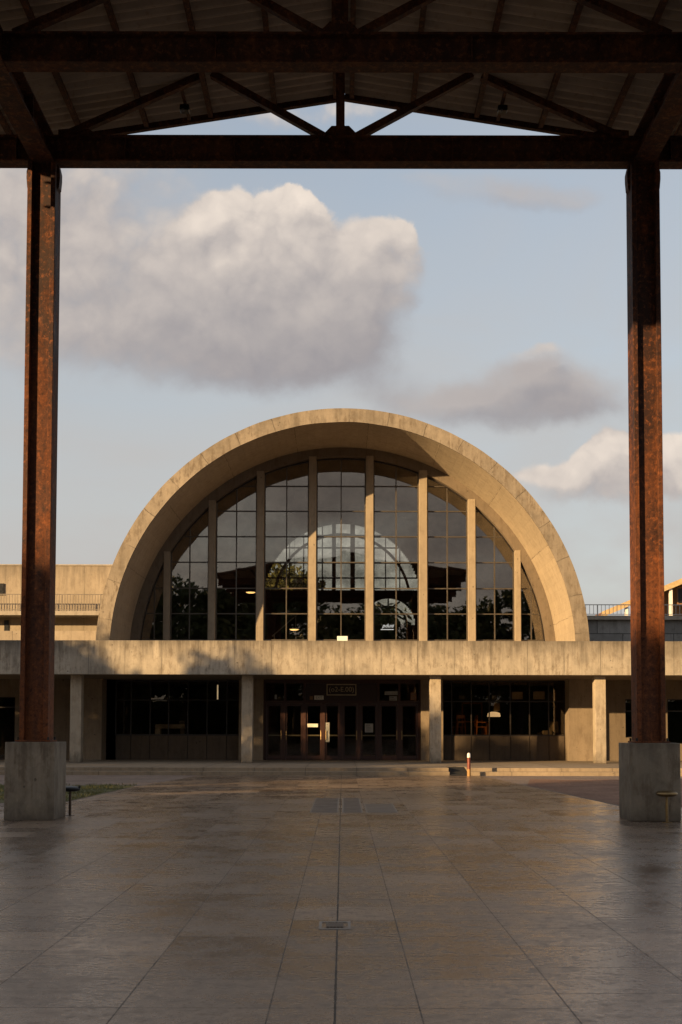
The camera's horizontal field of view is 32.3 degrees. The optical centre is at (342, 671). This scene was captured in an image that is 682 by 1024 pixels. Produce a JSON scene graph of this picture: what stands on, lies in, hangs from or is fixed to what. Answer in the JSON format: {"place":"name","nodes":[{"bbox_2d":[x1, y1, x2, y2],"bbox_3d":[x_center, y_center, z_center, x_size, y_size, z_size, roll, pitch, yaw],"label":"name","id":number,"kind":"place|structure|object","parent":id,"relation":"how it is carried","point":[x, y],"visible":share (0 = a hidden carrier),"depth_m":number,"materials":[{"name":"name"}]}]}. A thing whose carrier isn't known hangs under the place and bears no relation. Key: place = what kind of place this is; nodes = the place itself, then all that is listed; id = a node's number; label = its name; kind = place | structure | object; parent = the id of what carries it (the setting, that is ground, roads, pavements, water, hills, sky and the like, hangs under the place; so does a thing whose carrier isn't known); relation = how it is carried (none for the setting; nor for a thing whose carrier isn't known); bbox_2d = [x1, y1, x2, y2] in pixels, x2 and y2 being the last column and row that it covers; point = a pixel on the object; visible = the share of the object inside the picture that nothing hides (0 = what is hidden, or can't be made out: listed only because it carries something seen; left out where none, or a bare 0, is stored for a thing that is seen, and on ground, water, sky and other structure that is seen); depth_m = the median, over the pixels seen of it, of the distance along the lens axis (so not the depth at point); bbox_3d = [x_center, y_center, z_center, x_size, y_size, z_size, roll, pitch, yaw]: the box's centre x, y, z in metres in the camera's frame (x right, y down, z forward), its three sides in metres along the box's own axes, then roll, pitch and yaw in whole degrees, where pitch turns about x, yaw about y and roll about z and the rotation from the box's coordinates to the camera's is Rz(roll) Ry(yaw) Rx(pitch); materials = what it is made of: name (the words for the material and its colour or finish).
{"place":"outdoors","nodes":[
{"label":"outdoors","id":0,"kind":"place"},
{"bbox_2d":[0,782,136,802],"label":"grass","id":1,"kind":"structure","parent":0,"point":[89,786],"depth_m":31.06,"materials":[{"name":"green plant"}]},
{"bbox_2d":[0,775,199,805],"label":"gravel strip","id":2,"kind":"object","parent":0,"point":[139,780],"visible":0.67,"depth_m":37.56,"materials":[{"name":"grey gravel"}]},
{"bbox_2d":[155,724,186,733],"bbox_3d":[-7.620,3.105,52.290,1.330,1.560,0.640,0,-3,0],"label":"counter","id":3,"kind":"object","parent":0,"point":[173,729],"visible":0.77,"depth_m":52.02,"materials":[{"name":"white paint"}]},
{"bbox_2d":[0,775,681,1023],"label":"plaza paving","id":4,"kind":"structure","parent":0,"point":[208,899],"depth_m":10.62,"materials":[{"name":"stone"}]},
{"bbox_2d":[4,742,65,819],"bbox_3d":[-5.503,1.940,21.130,0.882,1.370,0.887,0,-3,0],"label":"concrete pedestal","id":5,"kind":"object","parent":4,"relation":"on","point":[35,781],"visible":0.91,"depth_m":20.70,"materials":[{"name":"grey concrete"}]},
{"bbox_2d":[65,785,80,815],"bbox_3d":[-5.028,2.375,21.759,0.383,0.564,0.370,0,-3,0],"label":"path light","id":6,"kind":"object","parent":4,"relation":"on","point":[69,789],"visible":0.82,"depth_m":21.70,"materials":[{"name":"brown metal"}]},
{"bbox_2d":[310,798,338,812],"bbox_3d":[-0.357,2.832,25.041,0.555,0.028,4.900,0,-3,0],"label":"access cover","id":7,"kind":"object","parent":4,"relation":"on","point":[325,805],"visible":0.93,"depth_m":24.68,"materials":[{"name":"stone"}]},
{"bbox_2d":[318,921,350,929],"bbox_3d":[-0.064,2.078,9.620,0.260,0.029,0.380,0,-3,0],"label":"drain cover","id":8,"kind":"object","parent":4,"relation":"on","point":[334,925],"visible":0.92,"depth_m":9.60,"materials":[{"name":"grey metal"}]},
{"bbox_2d":[342,798,362,812],"bbox_3d":[0.193,2.833,25.041,0.405,0.028,4.900,0,-3,0],"label":"access cover","id":9,"kind":"object","parent":4,"relation":"on","point":[351,805],"visible":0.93,"depth_m":24.70,"materials":[{"name":"metal"}]},
{"bbox_2d":[364,804,397,812],"bbox_3d":[0.765,2.783,23.993,0.620,0.028,2.800,0,-3,0],"label":"access cover","id":10,"kind":"object","parent":4,"relation":"on","point":[380,808],"visible":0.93,"depth_m":23.78,"materials":[{"name":"grey metal"}]},
{"bbox_2d":[448,767,466,775],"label":"rubber ramp","id":11,"kind":"structure","parent":4,"relation":"on","point":[457,771],"depth_m":41.69,"materials":[{"name":"black rubber"}]},
{"bbox_2d":[467,753,470,775],"bbox_3d":[4.354,3.197,40.643,0.130,0.800,0.130,0,-3,0],"label":"bollard","id":12,"kind":"object","parent":4,"relation":"on","point":[468,764],"visible":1,"depth_m":40.60,"materials":[{"name":"metal"}]},
{"bbox_2d":[619,743,680,820],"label":"concrete pedestal","id":13,"kind":"object","parent":4,"relation":"on","point":[647,771],"visible":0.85,"depth_m":20.70,"materials":[{"name":"grey concrete"}]},
{"bbox_2d":[656,790,677,822],"bbox_3d":[5.616,2.334,20.411,0.370,0.551,0.370,0,-3,0],"label":"path light","id":14,"kind":"object","parent":4,"relation":"on","point":[666,794],"visible":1,"depth_m":20.34,"materials":[{"name":"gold metal"}]},
{"bbox_2d":[0,102,681,624],"label":"sky","id":15,"kind":"structure","parent":0,"point":[487,308],"materials":[{"name":"blue"}]},
{"bbox_2d":[462,702,482,734],"bbox_3d":[6.156,2.284,56.006,0.990,1.650,0.110,0,-3,0],"label":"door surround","id":16,"kind":"object","parent":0,"point":[481,715],"visible":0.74,"depth_m":55.97,"materials":[{"name":"black wood"}]},
{"bbox_2d":[484,776,681,807],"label":"curb","id":17,"kind":"structure","parent":0,"point":[522,780],"depth_m":38.95,"materials":[{"name":"grey concrete"}]},
{"bbox_2d":[528,779,681,806],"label":"red gravel bed","id":18,"kind":"object","parent":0,"point":[605,790],"visible":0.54,"depth_m":32.80,"materials":[{"name":"gravel"}]},
{"bbox_2d":[599,578,681,615],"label":"tiled house","id":19,"kind":"structure","parent":0,"point":[672,592],"depth_m":95.31,"materials":[{"name":"ceramic"}]},
{"bbox_2d":[677,587,681,603],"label":"window","id":20,"kind":"structure","parent":19,"relation":"in","point":[679,589],"depth_m":95.35,"materials":[{"name":"black glass"}]},
{"label":"ground","id":21,"kind":"structure","parent":0,"visible":0},
{"bbox_2d":[265,564,325,589],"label":"leafy tree","id":22,"kind":"object","parent":21,"relation":"on","point":[269,583],"visible":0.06,"depth_m":81.98,"materials":[{"name":"green plant"}]},
{"bbox_2d":[0,408,681,775],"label":"arched hall","id":23,"kind":"structure","parent":21,"relation":"on","point":[186,622],"depth_m":51.77,"materials":[{"name":"concrete"}]},
{"bbox_2d":[0,697,14,758],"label":"window","id":24,"kind":"structure","parent":23,"relation":"in","point":[0,697],"depth_m":51.70,"materials":[{"name":"brown metal"}]},
{"bbox_2d":[0,564,112,639],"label":"wing","id":25,"kind":"structure","parent":23,"relation":"on","point":[79,589],"depth_m":60.84,"materials":[{"name":"beige concrete"}]},
{"bbox_2d":[4,620,8,630],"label":"window","id":26,"kind":"structure","parent":25,"relation":"in","point":[6,622],"depth_m":60.74,"materials":[{"name":"black glass"}]},
{"bbox_2d":[140,565,163,639],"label":"window","id":27,"kind":"structure","parent":23,"relation":"in","point":[154,588],"depth_m":52.81,"materials":[{"name":"brown metal"}]},
{"bbox_2d":[115,680,238,735],"bbox_3d":[-7.258,1.587,51.844,5.480,2.430,0.088,0,-3,0],"label":"window","id":28,"kind":"structure","parent":23,"relation":"in","point":[131,681],"depth_m":51.83,"materials":[{"name":"brown metal"}]},
{"bbox_2d":[170,508,208,639],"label":"window","id":29,"kind":"structure","parent":23,"relation":"in","point":[207,510],"depth_m":52.86,"materials":[{"name":"brown metal"}]},
{"bbox_2d":[215,477,256,640],"bbox_3d":[-4.780,-4.435,52.942,1.872,8.715,0.095,0,-3,0],"label":"window","id":30,"kind":"structure","parent":23,"relation":"in","point":[242,485],"depth_m":52.92,"materials":[{"name":"brown metal"}]},
{"bbox_2d":[246,481,254,593],"bbox_3d":[-4.249,-6.277,54.672,0.480,5.286,0.480,0,-3,0],"label":"pendant lamp","id":31,"kind":"object","parent":23,"relation":"hanging from","point":[250,591],"visible":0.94,"depth_m":54.40,"materials":[{"name":"beige metal"}]},
{"bbox_2d":[266,704,281,759],"bbox_3d":[-2.992,2.623,51.598,0.675,2.430,0.161,0,-3,0],"label":"door","id":32,"kind":"structure","parent":23,"relation":"in","point":[268,757],"depth_m":51.58,"materials":[{"name":"brown wood"}]},
{"bbox_2d":[272,614,297,638],"bbox_3d":[-2.698,-1.349,55.132,1.240,2.773,0.060,0,-3,0],"label":"handrail","id":33,"kind":"object","parent":23,"relation":"on","point":[285,625],"visible":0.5,"depth_m":55.15,"materials":[{"name":"metal"}]},
{"bbox_2d":[264,461,308,640],"bbox_3d":[-2.527,-4.798,52.960,2.022,9.450,0.095,0,-3,0],"label":"window","id":34,"kind":"structure","parent":23,"relation":"in","point":[286,486],"depth_m":52.95,"materials":[{"name":"brown metal"}]},
{"bbox_2d":[285,704,302,759],"bbox_3d":[-2.132,2.625,51.598,0.745,2.430,0.161,0,-3,0],"label":"door","id":35,"kind":"structure","parent":23,"relation":"in","point":[287,757],"depth_m":51.58,"materials":[{"name":"brown wood"}]},
{"bbox_2d":[290,523,298,630],"bbox_3d":[-2.230,-5.787,54.648,0.480,7.751,0.480,0,-3,0],"label":"pendant lamp","id":36,"kind":"object","parent":23,"relation":"hanging from","point":[294,628],"visible":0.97,"depth_m":54.57,"materials":[{"name":"beige metal"}]},
{"bbox_2d":[307,724,317,726],"bbox_3d":[-1.314,2.346,51.594,0.460,0.150,0.006,0,-3,0],"label":"notice","id":37,"kind":"object","parent":23,"relation":"attached to","point":[312,725],"visible":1,"depth_m":51.59,"materials":[{"name":"paper"}]},
{"bbox_2d":[306,704,321,759],"bbox_3d":[-1.262,2.626,51.598,0.695,2.430,0.161,0,-3,0],"label":"door","id":38,"kind":"structure","parent":23,"relation":"in","point":[308,757],"depth_m":51.58,"materials":[{"name":"brown wood"}]},
{"bbox_2d":[314,696,323,699],"bbox_3d":[-1.037,1.130,51.602,0.410,0.180,0.009,0,-3,0],"label":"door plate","id":39,"kind":"object","parent":23,"relation":"attached to","point":[318,697],"depth_m":51.60,"materials":[{"name":"metal"}]},
{"bbox_2d":[326,723,329,741],"bbox_3d":[-0.660,2.647,51.578,0.170,0.850,0.009,0,-3,0],"label":"notice","id":40,"kind":"object","parent":23,"relation":"attached to","point":[327,732],"visible":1,"depth_m":51.58,"materials":[{"name":"grey paper"}]},
{"bbox_2d":[325,704,339,759],"bbox_3d":[-0.452,2.628,51.598,0.625,2.430,0.161,0,-3,0],"label":"door","id":41,"kind":"structure","parent":23,"relation":"in","point":[327,757],"depth_m":51.59,"materials":[{"name":"brown wood"}]},
{"bbox_2d":[316,458,365,640],"bbox_3d":[-0.072,-4.859,52.963,2.227,9.580,0.095,0,-3,0],"label":"window","id":42,"kind":"structure","parent":23,"relation":"in","point":[341,459],"depth_m":52.93,"materials":[{"name":"brown metal"}]},
{"bbox_2d":[327,684,355,694],"bbox_3d":[-0.051,0.784,51.601,1.300,0.495,0.055,0,-3,0],"label":"entrance sign","id":43,"kind":"object","parent":23,"relation":"attached to","point":[341,689],"visible":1,"depth_m":51.58,"materials":[{"name":"brown metal"}]},
{"bbox_2d":[267,524,416,589],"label":"rear window","id":44,"kind":"structure","parent":23,"relation":"in","point":[352,547],"depth_m":66.23,"materials":[{"name":"brown metal"}]},
{"bbox_2d":[337,636,347,640],"bbox_3d":[-0.008,-1.310,46.955,0.420,0.215,0.170,0,-3,0],"label":"sign box","id":45,"kind":"object","parent":23,"relation":"on","point":[342,638],"visible":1,"depth_m":46.87,"materials":[{"name":"white paint"}]},
{"bbox_2d":[343,704,357,759],"bbox_3d":[0.330,2.629,51.598,0.640,2.430,0.161,0,-3,0],"label":"door","id":46,"kind":"structure","parent":23,"relation":"in","point":[344,757],"depth_m":51.59,"materials":[{"name":"brown wood"}]},
{"bbox_2d":[365,724,372,731],"bbox_3d":[1.156,2.460,51.587,0.360,0.390,0.009,0,-3,0],"label":"notice","id":47,"kind":"object","parent":23,"relation":"attached to","point":[368,727],"visible":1,"depth_m":51.59,"materials":[{"name":"grey"}]},
{"bbox_2d":[361,704,376,759],"bbox_3d":[1.145,2.631,51.598,0.690,2.430,0.161,0,-3,0],"label":"door","id":48,"kind":"structure","parent":23,"relation":"in","point":[362,757],"depth_m":51.58,"materials":[{"name":"brown wood"}]},
{"bbox_2d":[380,704,397,759],"bbox_3d":[2.023,2.632,51.598,0.765,2.430,0.161,0,-3,0],"label":"door","id":49,"kind":"structure","parent":23,"relation":"in","point":[381,757],"depth_m":51.58,"materials":[{"name":"brown wood"}]},
{"bbox_2d":[385,691,397,694],"bbox_3d":[2.128,0.934,51.672,0.580,0.150,0.009,0,-3,0],"label":"door plate","id":50,"kind":"object","parent":23,"relation":"attached to","point":[391,692],"depth_m":51.67,"materials":[{"name":"grey"}]},
{"bbox_2d":[375,599,409,624],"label":"rear window","id":51,"kind":"structure","parent":23,"relation":"in","point":[387,607],"depth_m":66.06,"materials":[{"name":"brown metal"}]},
{"bbox_2d":[389,696,396,700],"bbox_3d":[2.213,1.161,51.601,0.330,0.190,0.009,0,-3,0],"label":"door plate","id":52,"kind":"object","parent":23,"relation":"attached to","point":[392,698],"depth_m":51.60,"materials":[{"name":"grey metal"}]},
{"bbox_2d":[373,461,418,640],"bbox_3d":[2.404,-4.802,52.961,2.061,9.476,0.095,0,-3,0],"label":"window","id":53,"kind":"structure","parent":23,"relation":"in","point":[395,466],"depth_m":52.95,"materials":[{"name":"brown metal"}]},
{"bbox_2d":[401,704,417,759],"bbox_3d":[2.918,2.634,51.598,0.725,2.430,0.161,0,-3,0],"label":"door","id":54,"kind":"structure","parent":23,"relation":"in","point":[402,757],"depth_m":51.59,"materials":[{"name":"brown wood"}]},
{"bbox_2d":[411,693,415,699],"bbox_3d":[3.108,1.071,51.665,0.260,0.320,0.009,0,-3,0],"label":"notice","id":55,"kind":"object","parent":23,"relation":"attached to","point":[413,696],"visible":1,"depth_m":51.66,"materials":[{"name":"brown"}]},
{"bbox_2d":[427,477,467,640],"bbox_3d":[4.700,-4.439,52.943,1.861,8.757,0.095,0,-3,0],"label":"window","id":56,"kind":"structure","parent":23,"relation":"in","point":[442,485],"depth_m":52.93,"materials":[{"name":"brown metal"}]},
{"bbox_2d":[452,715,465,734],"bbox_3d":[5.201,2.436,52.679,0.490,1.022,0.492,1,-3,-20],"label":"wooden chair","id":57,"kind":"object","parent":23,"relation":"on","point":[460,716],"visible":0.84,"depth_m":52.54,"materials":[{"name":"orange wood"}]},
{"bbox_2d":[454,721,488,734],"bbox_3d":[5.970,2.653,54.336,1.550,0.750,0.800,0,-3,0],"label":"dining table","id":58,"kind":"object","parent":23,"relation":"on","point":[487,725],"visible":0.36,"depth_m":53.97,"materials":[{"name":"orange wood"}]},
{"bbox_2d":[474,715,486,734],"bbox_3d":[6.180,2.446,52.843,0.492,1.022,0.490,0,-3,-5],"label":"wooden chair","id":59,"kind":"object","parent":23,"relation":"on","point":[476,724],"visible":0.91,"depth_m":52.65,"materials":[{"name":"orange wood"}]},
{"bbox_2d":[487,712,500,716],"bbox_3d":[6.766,2.369,52.698,0.600,1.160,0.600,0,-3,0],"label":"table lamp","id":60,"kind":"object","parent":23,"relation":"on","point":[494,714],"visible":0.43,"depth_m":52.48,"materials":[{"name":"beige fabric"}]},
{"bbox_2d":[475,507,513,640],"bbox_3d":[6.822,-3.744,52.909,1.800,7.372,0.095,0,-3,0],"label":"window","id":61,"kind":"structure","parent":23,"relation":"in","point":[494,536],"depth_m":52.92,"materials":[{"name":"brown metal"}]},
{"bbox_2d":[494,682,499,710],"bbox_3d":[6.883,1.072,52.631,0.270,1.325,0.040,0,-3,0],"label":"hanging board","id":62,"kind":"object","parent":23,"relation":"hanging from","point":[496,706],"visible":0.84,"depth_m":52.59,"materials":[{"name":"brown wood"}]},
{"bbox_2d":[443,681,564,735],"bbox_3d":[7.077,1.612,51.844,5.410,2.430,0.088,0,-3,0],"label":"window","id":63,"kind":"structure","parent":23,"relation":"in","point":[451,701],"depth_m":51.82,"materials":[{"name":"brown metal"}]},
{"bbox_2d":[512,682,522,698],"bbox_3d":[7.739,0.804,52.244,0.480,0.825,0.040,0,-3,0],"label":"hanging board","id":64,"kind":"object","parent":23,"relation":"hanging from","point":[517,695],"visible":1,"depth_m":52.21,"materials":[{"name":"wood"}]},
{"bbox_2d":[521,564,544,640],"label":"window","id":65,"kind":"structure","parent":23,"relation":"in","point":[531,589],"depth_m":52.84,"materials":[{"name":"brown metal"}]},
{"bbox_2d":[533,691,544,698],"bbox_3d":[8.704,0.806,52.244,0.510,0.825,0.040,0,-3,0],"label":"hanging board","id":66,"kind":"object","parent":23,"relation":"hanging from","point":[538,694],"visible":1,"depth_m":52.21,"materials":[{"name":"wood"}]},
{"bbox_2d":[537,721,558,734],"bbox_3d":[9.330,3.058,53.590,0.770,1.640,1.450,0,-3,0],"label":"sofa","id":67,"kind":"object","parent":23,"relation":"on","point":[553,727],"visible":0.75,"depth_m":52.95,"materials":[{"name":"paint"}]},
{"bbox_2d":[549,682,556,699],"bbox_3d":[9.289,0.822,52.243,0.380,0.855,0.040,0,-3,0],"label":"hanging board","id":68,"kind":"object","parent":23,"relation":"hanging from","point":[552,695],"visible":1,"depth_m":52.21,"materials":[{"name":"brown wood"}]},
{"bbox_2d":[625,699,631,737],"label":"window","id":69,"kind":"structure","parent":23,"relation":"in","point":[625,699],"depth_m":51.70,"materials":[{"name":"brown metal"}]},
{"bbox_2d":[585,604,681,640],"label":"terrace block","id":70,"kind":"structure","parent":23,"relation":"on","point":[608,627],"depth_m":60.17,"materials":[{"name":"concrete"}]},
{"bbox_2d":[667,699,681,743],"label":"window","id":71,"kind":"structure","parent":23,"relation":"in","point":[667,699],"depth_m":51.70,"materials":[{"name":"brown metal"}]},
{"bbox_2d":[361,602,411,624],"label":"leafy tree","id":72,"kind":"object","parent":21,"relation":"on","point":[381,620],"visible":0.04,"depth_m":90.15,"materials":[{"name":"green plant"}]},
{"bbox_3d":[5.498,1.616,14.139,0.884,1.372,0.886,0,-3,0],"label":"concrete pedestal","id":73,"kind":"object","parent":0,"visible":0},
{"bbox_2d":[0,0,681,742],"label":"steel canopy","id":74,"kind":"object","parent":73,"relation":"on","point":[594,84],"visible":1,"depth_m":21.27,"materials":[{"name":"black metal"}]},
{"bbox_2d":[179,83,190,120],"bbox_3d":[-2.981,-10.674,22.273,0.180,0.244,1.250,0,-3,0],"label":"floodlight","id":75,"kind":"object","parent":74,"relation":"attached to","point":[184,107],"visible":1,"depth_m":22.19,"materials":[{"name":"metal"}]},
{"bbox_2d":[496,83,508,120],"bbox_3d":[3.019,-10.663,22.273,0.180,0.244,1.250,0,-3,0],"label":"floodlight","id":76,"kind":"object","parent":74,"relation":"attached to","point":[502,108],"visible":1,"depth_m":22.19,"materials":[{"name":"metal"}]}
]}

